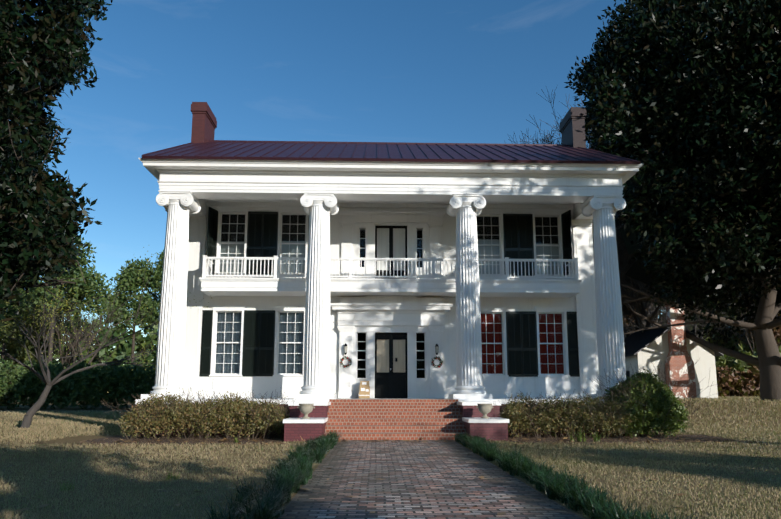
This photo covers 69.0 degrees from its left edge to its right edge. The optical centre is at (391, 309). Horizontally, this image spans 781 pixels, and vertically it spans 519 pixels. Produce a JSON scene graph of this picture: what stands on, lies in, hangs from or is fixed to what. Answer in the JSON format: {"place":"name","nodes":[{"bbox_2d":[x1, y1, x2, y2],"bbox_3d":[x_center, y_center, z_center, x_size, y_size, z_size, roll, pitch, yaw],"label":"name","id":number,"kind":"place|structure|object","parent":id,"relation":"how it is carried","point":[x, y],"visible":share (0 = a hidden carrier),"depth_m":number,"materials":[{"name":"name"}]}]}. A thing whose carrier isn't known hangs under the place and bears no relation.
{"place":"outdoors","nodes":[
{"label":"outdoors","id":0,"kind":"place"},
{"bbox_2d":[0,0,112,329],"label":"magnolia tree","id":1,"kind":"object","parent":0,"point":[39,219],"depth_m":13.05,"materials":[{"name":"green plant"}]},
{"bbox_2d":[2,0,706,392],"label":"sky","id":2,"kind":"structure","parent":0,"point":[408,71],"materials":[{"name":"blue"}]},
{"bbox_2d":[150,190,625,393],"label":"columns","id":3,"kind":"structure","parent":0,"point":[320,208],"depth_m":19.00,"materials":[{"name":"white paint"}]},
{"bbox_2d":[138,158,642,219],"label":"entablature","id":4,"kind":"structure","parent":3,"relation":"on","point":[575,185],"depth_m":19.40,"materials":[{"name":"white wood"}]},
{"bbox_2d":[142,140,640,163],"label":"house roof","id":5,"kind":"structure","parent":4,"relation":"on","point":[380,151],"depth_m":20.86,"materials":[{"name":"purple metal"}]},
{"bbox_2d":[190,102,586,147],"bbox_3d":[-0.081,-1.961,24.253,16.880,13.530,10.160,0,-8,-2],"label":"chimney","id":6,"kind":"object","parent":5,"relation":"on","point":[571,126],"visible":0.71,"depth_m":24.38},
{"bbox_2d":[297,403,493,418],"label":"urn planters","id":7,"kind":"object","parent":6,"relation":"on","point":[483,409],"visible":1,"depth_m":16.14,"materials":[{"name":"stone"}]},
{"bbox_2d":[0,396,780,518],"bbox_3d":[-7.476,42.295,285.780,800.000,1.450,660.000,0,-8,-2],"label":"lawn","id":8,"kind":"structure","parent":0,"point":[43,417],"depth_m":10.16,"materials":[{"name":"green plant"}]},
{"bbox_2d":[1,281,39,362],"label":"tree","id":9,"kind":"object","parent":8,"relation":"on","point":[3,347],"visible":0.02,"depth_m":73.50,"materials":[{"name":"green plant"}]},
{"bbox_2d":[0,282,67,370],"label":"tree","id":10,"kind":"object","parent":8,"relation":"on","point":[20,354],"visible":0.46,"depth_m":74.44,"materials":[{"name":"green plant"}]},
{"bbox_2d":[3,235,113,363],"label":"tree","id":11,"kind":"object","parent":8,"relation":"on","point":[94,283],"visible":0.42,"depth_m":63.07,"materials":[{"name":"broad leaf foliage"},{"name":"brown bark"}]},
{"bbox_2d":[28,300,101,367],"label":"tree","id":12,"kind":"object","parent":8,"relation":"on","point":[68,351],"visible":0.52,"depth_m":68.29,"materials":[{"name":"brown plant"}]},
{"bbox_2d":[43,312,94,365],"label":"tree","id":13,"kind":"object","parent":8,"relation":"on","point":[63,355],"visible":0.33,"depth_m":75.72,"materials":[{"name":"brown plant"}]},
{"bbox_2d":[0,353,155,409],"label":"hedge","id":14,"kind":"object","parent":8,"relation":"on","point":[22,384],"visible":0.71,"depth_m":44.50,"materials":[{"name":"green broad leaf foliage"}]},
{"bbox_2d":[66,308,122,364],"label":"tree","id":15,"kind":"object","parent":8,"relation":"on","point":[79,344],"visible":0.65,"depth_m":63.44,"materials":[{"name":"brown plant"}]},
{"bbox_2d":[56,286,151,363],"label":"tree","id":16,"kind":"object","parent":8,"relation":"on","point":[72,347],"visible":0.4,"depth_m":69.02,"materials":[{"name":"brown plant"}]},
{"bbox_2d":[0,247,208,427],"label":"tree","id":17,"kind":"object","parent":8,"relation":"on","point":[33,410],"visible":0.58,"depth_m":21.14,"materials":[{"name":"grey plant"}]},
{"bbox_2d":[94,256,161,362],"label":"tree","id":18,"kind":"object","parent":8,"relation":"on","point":[128,281],"visible":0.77,"depth_m":77.72,"materials":[{"name":"broad leaf foliage"},{"name":"brown bark"}]},
{"bbox_2d":[127,250,163,314],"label":"tree","id":19,"kind":"object","parent":8,"relation":"on","point":[158,270],"visible":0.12,"depth_m":78.89,"materials":[{"name":"broad leaf foliage"},{"name":"brown bark"}]},
{"bbox_2d":[94,387,295,439],"bbox_3d":[-5.544,3.016,16.822,5.876,1.648,3.188,0,-8,-2],"label":"hedge","id":20,"kind":"object","parent":8,"relation":"on","point":[264,415],"visible":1,"depth_m":16.41,"materials":[{"name":"green plant"}]},
{"bbox_2d":[0,305,755,369],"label":"tree","id":21,"kind":"object","parent":8,"relation":"on","point":[124,345],"visible":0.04,"depth_m":137.29,"materials":[{"name":"green broad leaf foliage"}]},
{"bbox_2d":[7,435,766,514],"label":"fallen leaves","id":22,"kind":"object","parent":8,"relation":"on","point":[387,440],"visible":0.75,"depth_m":15.02,"materials":[{"name":"brown plant"}]},
{"bbox_2d":[133,394,648,441],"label":"house base steps","id":23,"kind":"structure","parent":8,"relation":"on","point":[401,418],"depth_m":16.88,"materials":[{"name":"red brick"}]},
{"bbox_2d":[359,381,369,397],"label":"parcels","id":24,"kind":"object","parent":23,"relation":"on","point":[364,392],"visible":1,"depth_m":20.73,"materials":[{"name":"cardboard"}]},
{"bbox_2d":[86,435,732,444],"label":"ground beds","id":25,"kind":"object","parent":8,"relation":"on","point":[553,438],"visible":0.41,"depth_m":16.19,"materials":[{"name":"brown soil"}]},
{"bbox_2d":[234,428,602,442],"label":"lily clumps","id":26,"kind":"object","parent":25,"relation":"on","point":[597,438],"visible":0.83,"depth_m":15.45,"materials":[{"name":"green plant"}]},
{"bbox_2d":[493,387,645,438],"bbox_3d":[5.148,3.104,17.116,4.673,1.586,2.827,0,-8,-2],"label":"shrub","id":27,"kind":"object","parent":25,"relation":"on","point":[546,416],"visible":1,"depth_m":16.74,"materials":[{"name":"green plant"}]},
{"bbox_2d":[590,361,724,437],"bbox_3d":[7.856,2.724,17.379,3.781,2.490,3.298,3,-9,-19],"label":"green bush","id":28,"kind":"object","parent":25,"relation":"on","point":[662,410],"visible":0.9,"depth_m":16.91,"materials":[{"name":"green plant"}]},
{"bbox_2d":[189,429,712,518],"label":"border grass","id":29,"kind":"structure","parent":8,"relation":"on","point":[296,473],"depth_m":7.24,"materials":[{"name":"green plant"}]},
{"bbox_2d":[521,87,621,254],"bbox_3d":[11.892,-5.265,39.233,15.487,23.319,14.149,5,-9,-29],"label":"bare tree","id":30,"kind":"object","parent":8,"relation":"on","point":[545,137],"depth_m":34.72,"materials":[{"name":"brown plant"}]},
{"bbox_2d":[505,96,649,324],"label":"bare tree","id":31,"kind":"object","parent":8,"relation":"on","point":[545,141],"depth_m":41.80,"materials":[{"name":"brown plant"}]},
{"bbox_2d":[593,212,661,344],"bbox_3d":[16.132,-3.073,38.955,14.440,18.420,13.995,0,-8,-2],"label":"bare tree","id":32,"kind":"object","parent":8,"relation":"on","point":[622,258],"visible":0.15,"depth_m":36.69,"materials":[{"name":"grey plant"}]},
{"bbox_2d":[622,292,656,337],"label":"tree","id":33,"kind":"object","parent":8,"relation":"on","point":[625,320],"visible":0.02,"depth_m":78.75,"materials":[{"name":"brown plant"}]},
{"bbox_2d":[620,252,670,338],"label":"bare tree","id":34,"kind":"object","parent":8,"relation":"on","point":[636,317],"visible":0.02,"depth_m":41.83,"materials":[{"name":"brown plant"}]},
{"bbox_2d":[621,225,680,317],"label":"bare tree","id":35,"kind":"object","parent":8,"relation":"on","point":[643,301],"visible":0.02,"depth_m":44.69,"materials":[{"name":"brown plant"}]},
{"bbox_2d":[648,304,661,326],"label":"bare tree","id":36,"kind":"object","parent":8,"relation":"on","point":[651,314],"depth_m":50.88,"materials":[{"name":"grey plant"}]},
{"bbox_2d":[564,0,780,400],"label":"magnolia tree","id":37,"kind":"object","parent":8,"relation":"on","point":[692,122],"visible":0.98,"depth_m":25.63,"materials":[{"name":"plant"}]},
{"bbox_2d":[624,305,723,398],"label":"outbuilding","id":38,"kind":"structure","parent":8,"relation":"on","point":[675,347],"depth_m":33.32,"materials":[{"name":"white painted siding"},{"name":"red brick"},{"name":"dark roof shingles"}]},
{"bbox_2d":[622,284,756,344],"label":"bare tree","id":39,"kind":"object","parent":8,"relation":"on","point":[663,318],"depth_m":44.42,"materials":[{"name":"brown plant"}]},
{"bbox_2d":[659,311,731,345],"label":"tree","id":40,"kind":"object","parent":8,"relation":"on","point":[706,339],"visible":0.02,"depth_m":83.41,"materials":[{"name":"brown plant"}]},
{"bbox_2d":[648,296,745,339],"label":"bare tree","id":41,"kind":"object","parent":8,"relation":"on","point":[695,327],"visible":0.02,"depth_m":55.13,"materials":[{"name":"grey plant"}]},
{"bbox_2d":[662,304,737,347],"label":"tree","id":42,"kind":"object","parent":8,"relation":"on","point":[716,330],"visible":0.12,"depth_m":72.09,"materials":[{"name":"brown plant"}]},
{"bbox_2d":[690,291,743,343],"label":"tree","id":43,"kind":"object","parent":8,"relation":"on","point":[721,328],"visible":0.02,"depth_m":83.33,"materials":[{"name":"green plant"}]},
{"bbox_2d":[713,305,755,353],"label":"tree","id":44,"kind":"object","parent":8,"relation":"on","point":[745,347],"visible":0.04,"depth_m":83.57,"materials":[{"name":"green plant"}]},
{"bbox_2d":[716,362,759,396],"bbox_3d":[29.928,5.590,41.334,19.973,4.234,5.431,0,-8,-2],"label":"hedge","id":45,"kind":"object","parent":8,"relation":"on","point":[738,383],"visible":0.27,"depth_m":39.94,"materials":[{"name":"orange plant"}]},
{"bbox_2d":[715,341,780,371],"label":"hedge","id":46,"kind":"object","parent":8,"relation":"on","point":[738,364],"visible":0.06,"depth_m":56.45,"materials":[{"name":"green plant"}]},
{"bbox_2d":[719,279,780,354],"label":"tree","id":47,"kind":"object","parent":8,"relation":"on","point":[748,343],"visible":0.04,"depth_m":62.83,"materials":[{"name":"green plant"}]},
{"bbox_2d":[731,277,780,350],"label":"tree","id":48,"kind":"object","parent":8,"relation":"on","point":[777,334],"visible":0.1,"depth_m":64.47,"materials":[{"name":"green plant"}]},
{"bbox_2d":[183,202,598,397],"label":"house wall","id":49,"kind":"structure","parent":0,"point":[582,303],"depth_m":21.74,"materials":[{"name":"white paint"}]},
{"bbox_2d":[209,305,304,390],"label":"house windows","id":50,"kind":"structure","parent":49,"relation":"in","point":[227,341],"depth_m":21.54,"materials":[{"name":"white wood"}]},
{"bbox_2d":[199,207,579,376],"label":"shutters","id":51,"kind":"object","parent":49,"relation":"attached to","point":[259,326],"visible":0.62,"depth_m":21.71,"materials":[{"name":"black wood"}]},
{"bbox_2d":[214,207,564,276],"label":"house windows","id":52,"kind":"structure","parent":49,"relation":"in","point":[293,236],"depth_m":22.34,"materials":[{"name":"glass"}]},
{"bbox_2d":[199,255,581,297],"bbox_3d":[-0.002,-1.228,21.277,13.920,1.320,1.280,0,-8,-2],"label":"balcony railing","id":53,"kind":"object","parent":49,"relation":"attached to","point":[567,286],"depth_m":20.75,"materials":[{"name":"white wood"}]},
{"bbox_2d":[330,210,452,397],"bbox_3d":[-0.015,-0.282,21.629,4.600,7.210,0.830,0,-8,-2],"label":"entrance surround","id":54,"kind":"object","parent":49,"relation":"attached to","point":[386,363],"visible":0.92,"depth_m":21.55,"materials":[{"name":"white wood"}]},
{"bbox_2d":[340,343,441,367],"bbox_3d":[-0.012,1.700,21.246,3.815,0.903,0.175,0,-8,-2],"label":"wall lantern","id":55,"kind":"object","parent":54,"relation":"attached to","point":[436,348],"visible":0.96,"depth_m":21.25,"materials":[{"name":"black metal"}]},
{"bbox_2d":[339,356,442,367],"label":"wreaths","id":56,"kind":"object","parent":54,"relation":"attached to","point":[345,357],"visible":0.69,"depth_m":21.27,"materials":[{"name":"plant"}]},
{"bbox_2d":[480,306,569,390],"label":"house windows","id":57,"kind":"structure","parent":49,"relation":"in","point":[553,361],"depth_m":21.83,"materials":[{"name":"wood"}]},
{"bbox_2d":[277,440,582,518],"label":"brick path","id":58,"kind":"structure","parent":0,"point":[421,479],"depth_m":7.91,"materials":[{"name":"red brick"}]}
]}

